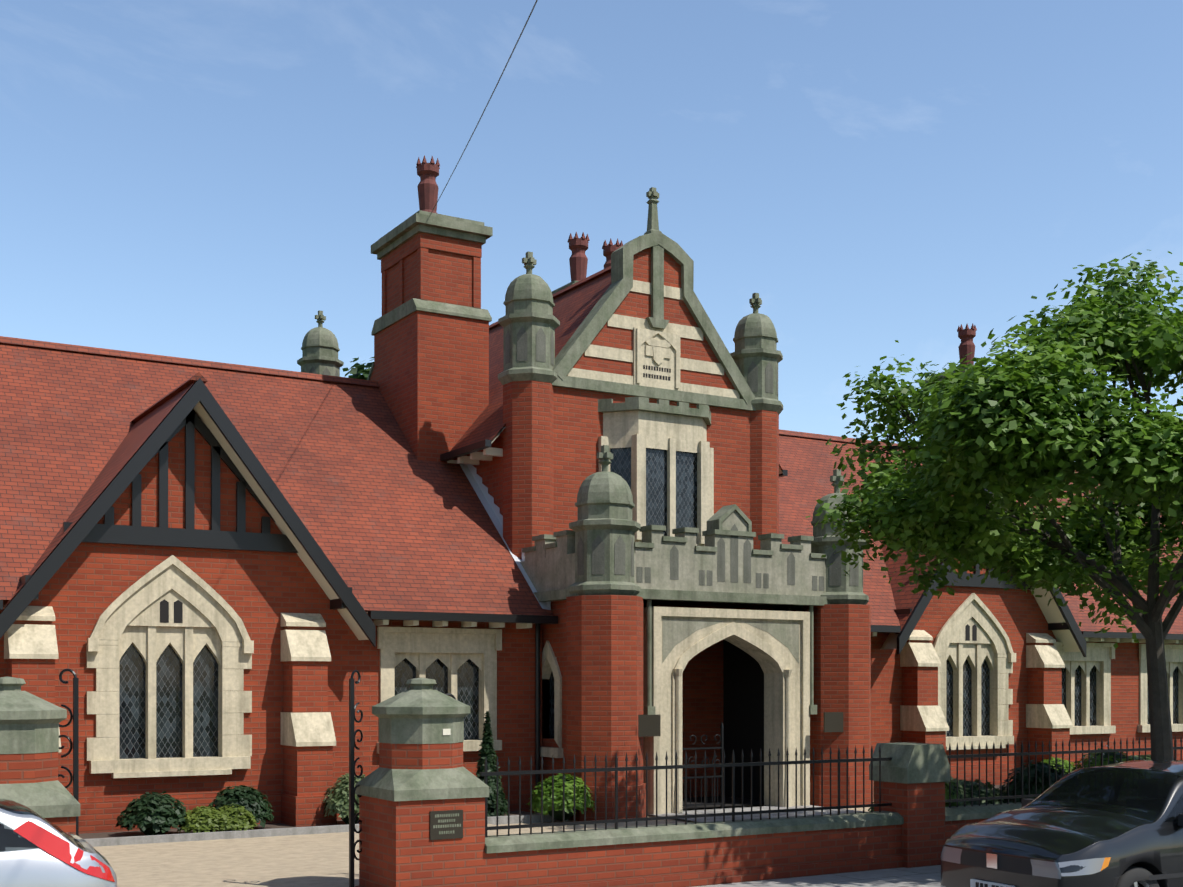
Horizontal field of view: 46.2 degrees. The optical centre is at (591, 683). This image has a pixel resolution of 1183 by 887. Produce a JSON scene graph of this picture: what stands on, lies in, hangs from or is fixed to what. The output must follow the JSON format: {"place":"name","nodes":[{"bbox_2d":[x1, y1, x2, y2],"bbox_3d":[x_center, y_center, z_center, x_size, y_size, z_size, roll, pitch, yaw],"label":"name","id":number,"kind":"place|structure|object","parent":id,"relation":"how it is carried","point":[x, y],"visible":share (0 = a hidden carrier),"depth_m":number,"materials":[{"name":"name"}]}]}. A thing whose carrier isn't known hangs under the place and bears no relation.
{"place":"outdoors","nodes":[
{"label":"outdoors","id":0,"kind":"place"},
{"bbox_2d":[0,676,79,834],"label":"gate pier","id":1,"kind":"structure","parent":0,"point":[29,736],"depth_m":11.30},
{"bbox_2d":[94,824,534,886],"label":"forecourt gravel","id":2,"kind":"structure","parent":0,"point":[314,860],"depth_m":15.73,"materials":[{"name":"beige gravel"}]},
{"bbox_2d":[84,814,566,846],"bbox_3d":[-10.211,1.993,14.921,22.900,0.110,0.120,0,0,-31],"label":"bed edging","id":3,"kind":"object","parent":2,"relation":"on","point":[148,839],"visible":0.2,"depth_m":18.25,"materials":[{"name":"stone"}]},
{"bbox_2d":[355,677,488,886],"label":"gate pier","id":4,"kind":"structure","parent":0,"point":[422,791],"depth_m":13.14,"materials":[{"name":"red brick"}]},
{"bbox_2d":[0,0,1182,445],"label":"sky","id":5,"kind":"structure","parent":0,"point":[190,179],"materials":[{"name":"blue"}]},
{"bbox_2d":[467,247,873,820],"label":"gatehouse walls","id":6,"kind":"structure","parent":0,"point":[541,470],"depth_m":23.03,"materials":[{"name":"red brick"}]},
{"bbox_2d":[302,327,858,808],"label":"gatehouse glazing","id":7,"kind":"structure","parent":6,"relation":"in","point":[742,699],"depth_m":23.69,"materials":[{"name":"black glass"}]},
{"bbox_2d":[450,266,782,609],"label":"roof","id":8,"kind":"structure","parent":6,"relation":"on","point":[575,303],"depth_m":24.61,"materials":[{"name":"red tile"}]},
{"bbox_2d":[499,804,870,832],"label":"garden ground","id":9,"kind":"structure","parent":0,"point":[599,826],"depth_m":20.32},
{"bbox_2d":[0,409,541,833],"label":"wing walls","id":10,"kind":"structure","parent":9,"relation":"on","point":[88,584],"depth_m":19.64,"materials":[{"name":"red brick"}]},
{"bbox_2d":[4,555,501,777],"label":"wing stone trim","id":11,"kind":"structure","parent":10,"relation":"attached to","point":[128,616],"depth_m":19.33,"materials":[{"name":"beige stone"}]},
{"bbox_2d":[0,336,553,615],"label":"wing roof","id":12,"kind":"structure","parent":10,"relation":"on","point":[389,520],"depth_m":22.09,"materials":[{"name":"red tile"}]},
{"bbox_2d":[0,378,557,646],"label":"timber gable trim","id":13,"kind":"structure","parent":10,"relation":"attached to","point":[210,422],"depth_m":19.25,"materials":[{"name":"black wood"}]},
{"bbox_2d":[119,599,478,758],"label":"leaded windows","id":14,"kind":"structure","parent":10,"relation":"in","point":[132,704],"depth_m":19.34,"materials":[{"name":"glass"}]},
{"bbox_2d":[79,810,536,838],"bbox_3d":[-10.619,1.998,15.504,22.800,0.001,1.300,0,0,-31],"label":"bed","id":15,"kind":"object","parent":9,"relation":"on","point":[140,833],"depth_m":18.75,"materials":[{"name":"soil"}]},
{"bbox_2d":[115,791,186,835],"bbox_3d":[-5.759,1.724,18.306,0.988,0.609,0.952,0,0,-31],"label":"shrub","id":16,"kind":"object","parent":15,"relation":"on","point":[155,813],"visible":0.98,"depth_m":18.06,"materials":[{"name":"green plant"}]},
{"bbox_2d":[177,806,221,832],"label":"shrub","id":17,"kind":"object","parent":15,"relation":"on","point":[201,819],"visible":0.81,"depth_m":18.22,"materials":[{"name":"green plant"}]},
{"bbox_2d":[210,803,257,831],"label":"shrub","id":18,"kind":"object","parent":15,"relation":"on","point":[235,818],"visible":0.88,"depth_m":18.36,"materials":[{"name":"green plant"}]},
{"bbox_2d":[206,785,273,829],"bbox_3d":[-4.794,1.703,18.954,0.912,0.650,0.931,0,0,25],"label":"shrub","id":19,"kind":"object","parent":15,"relation":"on","point":[253,802],"visible":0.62,"depth_m":18.73,"materials":[{"name":"green plant"}]},
{"bbox_2d":[322,773,365,823],"bbox_3d":[-3.342,1.649,19.647,0.972,0.759,0.979,0,0,-31],"label":"shrub","id":20,"kind":"object","parent":15,"relation":"on","point":[337,800],"visible":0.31,"depth_m":19.35,"materials":[{"name":"green plant"}]},
{"bbox_2d":[475,711,507,816],"bbox_3d":[-1.575,1.232,20.811,0.699,1.658,0.638,0,0,-31],"label":"conifer","id":21,"kind":"object","parent":15,"relation":"on","point":[487,751],"visible":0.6,"depth_m":20.73,"materials":[{"name":"green plant"}]},
{"bbox_2d":[527,773,596,820],"bbox_3d":[-0.454,1.672,20.490,1.022,0.713,1.029,0,0,18],"label":"shrub","id":22,"kind":"object","parent":9,"relation":"on","point":[558,797],"visible":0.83,"depth_m":20.24,"materials":[{"name":"green plant"}]},
{"bbox_2d":[297,187,868,814],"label":"trim","id":23,"kind":"structure","parent":9,"relation":"on","point":[777,643],"depth_m":22.86,"materials":[{"name":"grey stone"}]},
{"bbox_2d":[367,155,492,461],"bbox_3d":[-3.178,-5.117,25.650,1.480,8.490,3.030,0,0,-31],"label":"chimney","id":24,"kind":"object","parent":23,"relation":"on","point":[429,372],"visible":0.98,"depth_m":24.49,"materials":[{"name":"brick"}]},
{"bbox_2d":[432,0,537,211],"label":"overhead wire","id":25,"kind":"object","parent":24,"relation":"attached to","point":[491,95],"visible":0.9,"depth_m":14.63,"materials":[{"name":"black metal"}]},
{"bbox_2d":[552,232,622,293],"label":"chimney","id":26,"kind":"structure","parent":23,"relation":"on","point":[578,258],"depth_m":27.36,"materials":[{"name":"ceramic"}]},
{"bbox_2d":[868,781,961,811],"bbox_3d":[4.095,1.474,17.578,1.221,1.108,1.122,0,0,-31],"label":"hedge shrub","id":27,"kind":"object","parent":9,"relation":"on","point":[947,795],"visible":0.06,"depth_m":17.36,"materials":[{"name":"green plant"}]},
{"bbox_2d":[945,778,1004,805],"bbox_3d":[4.953,1.635,18.408,1.867,0.786,1.164,0,0,-31],"label":"hedge shrub","id":28,"kind":"object","parent":9,"relation":"on","point":[975,789],"visible":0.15,"depth_m":18.13,"materials":[{"name":"green plant"}]},
{"bbox_2d":[871,567,1182,784],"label":"wing walls","id":29,"kind":"structure","parent":9,"relation":"on","point":[1018,614],"depth_m":27.55,"materials":[{"name":"red brick"}]},
{"bbox_2d":[924,323,988,387],"bbox_3d":[8.748,-5.617,32.306,1.280,5.490,1.580,0,0,-31],"label":"chimney","id":30,"kind":"object","parent":29,"relation":"on","point":[966,335],"visible":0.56,"depth_m":32.16,"materials":[{"name":"brick"}]},
{"bbox_2d":[779,429,1182,633],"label":"wing roof","id":31,"kind":"structure","parent":29,"relation":"on","point":[807,461],"depth_m":28.69,"materials":[{"name":"red tile"}]},
{"bbox_2d":[788,488,1182,656],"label":"roof trim","id":32,"kind":"structure","parent":29,"relation":"attached to","point":[1070,635],"depth_m":27.68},
{"bbox_2d":[900,593,1182,749],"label":"wing stone trim","id":33,"kind":"structure","parent":29,"relation":"attached to","point":[994,650],"depth_m":27.44,"materials":[{"name":"beige stone"}]},
{"bbox_2d":[946,624,1177,736],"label":"leaded windows","id":34,"kind":"structure","parent":29,"relation":"in","point":[985,700],"depth_m":27.49,"materials":[{"name":"glass"}]},
{"bbox_2d":[995,760,1068,802],"bbox_3d":[6.016,1.524,18.594,1.556,1.009,1.134,0,0,-31],"label":"hedge shrub","id":35,"kind":"object","parent":9,"relation":"on","point":[1032,779],"visible":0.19,"depth_m":18.34,"materials":[{"name":"green plant"}]},
{"bbox_2d":[1067,745,1135,771],"bbox_3d":[7.109,1.433,19.088,1.646,1.189,1.108,0,0,-31],"label":"hedge shrub","id":36,"kind":"object","parent":9,"relation":"on","point":[1105,759],"visible":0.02,"depth_m":18.87,"materials":[{"name":"green plant"}]},
{"bbox_2d":[650,805,865,821],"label":"porch path","id":37,"kind":"structure","parent":0,"point":[754,816],"depth_m":21.55,"materials":[{"name":"grey stone"}]},
{"bbox_2d":[695,865,940,886],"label":"pavement","id":38,"kind":"structure","parent":0,"point":[927,876],"depth_m":15.00,"materials":[{"name":"grey concrete"}]},
{"bbox_2d":[58,669,723,886],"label":"iron gate","id":39,"kind":"structure","parent":38,"relation":"on","point":[74,745],"depth_m":13.42,"materials":[{"name":"black metal"}]},
{"bbox_2d":[485,742,1021,886],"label":"street wall","id":40,"kind":"structure","parent":38,"relation":"on","point":[917,823],"depth_m":15.07,"materials":[{"name":"brick"}]},
{"bbox_2d":[479,736,1182,836],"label":"railings","id":41,"kind":"object","parent":40,"relation":"on","point":[616,769],"visible":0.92,"depth_m":15.26,"materials":[{"name":"black metal"}]},
{"bbox_2d":[806,250,1182,759],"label":"street tree","id":42,"kind":"object","parent":38,"relation":"on","point":[1010,434],"visible":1,"depth_m":15.50,"materials":[{"name":"green plant"}]},
{"bbox_2d":[1138,754,1150,759],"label":"shrub","id":43,"kind":"object","parent":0,"point":[1142,757],"visible":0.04,"depth_m":28.64,"materials":[{"name":"green plant"}]},
{"label":"terrain","id":44,"kind":"structure","parent":0,"visible":0},
{"bbox_2d":[343,357,373,379],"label":"tree","id":45,"kind":"object","parent":44,"relation":"on","point":[358,371],"depth_m":43.65,"materials":[{"name":"green plant"}]},
{"label":"road asphalt","id":46,"kind":"structure","parent":0,"visible":0},
{"bbox_2d":[0,799,116,886],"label":"silver hatchback car","id":47,"kind":"object","parent":46,"relation":"on","point":[37,850],"visible":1,"depth_m":9.12,"materials":[{"name":"grey paint"}]},
{"bbox_2d":[941,760,1182,886],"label":"car","id":48,"kind":"object","parent":46,"relation":"on","point":[1120,824],"visible":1,"depth_m":12.62,"materials":[{"name":"dark paint"},{"name":"glass"},{"name":"rubber"}]},
{"label":"lawn","id":49,"kind":"structure","parent":0,"visible":0},
{"label":"garden bed","id":50,"kind":"object","parent":49,"relation":"on","visible":0},
{"bbox_2d":[1128,755,1150,760],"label":"hedge shrub","id":51,"kind":"object","parent":50,"relation":"on","point":[1136,757],"depth_m":19.87,"materials":[{"name":"green plant"}]},
{"label":"bed","id":52,"kind":"object","parent":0,"visible":0},
{"bbox_2d":[1041,757,1074,773],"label":"shrub","id":53,"kind":"object","parent":52,"relation":"on","point":[1059,762],"visible":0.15,"depth_m":27.11,"materials":[{"name":"green plant"}]}
]}

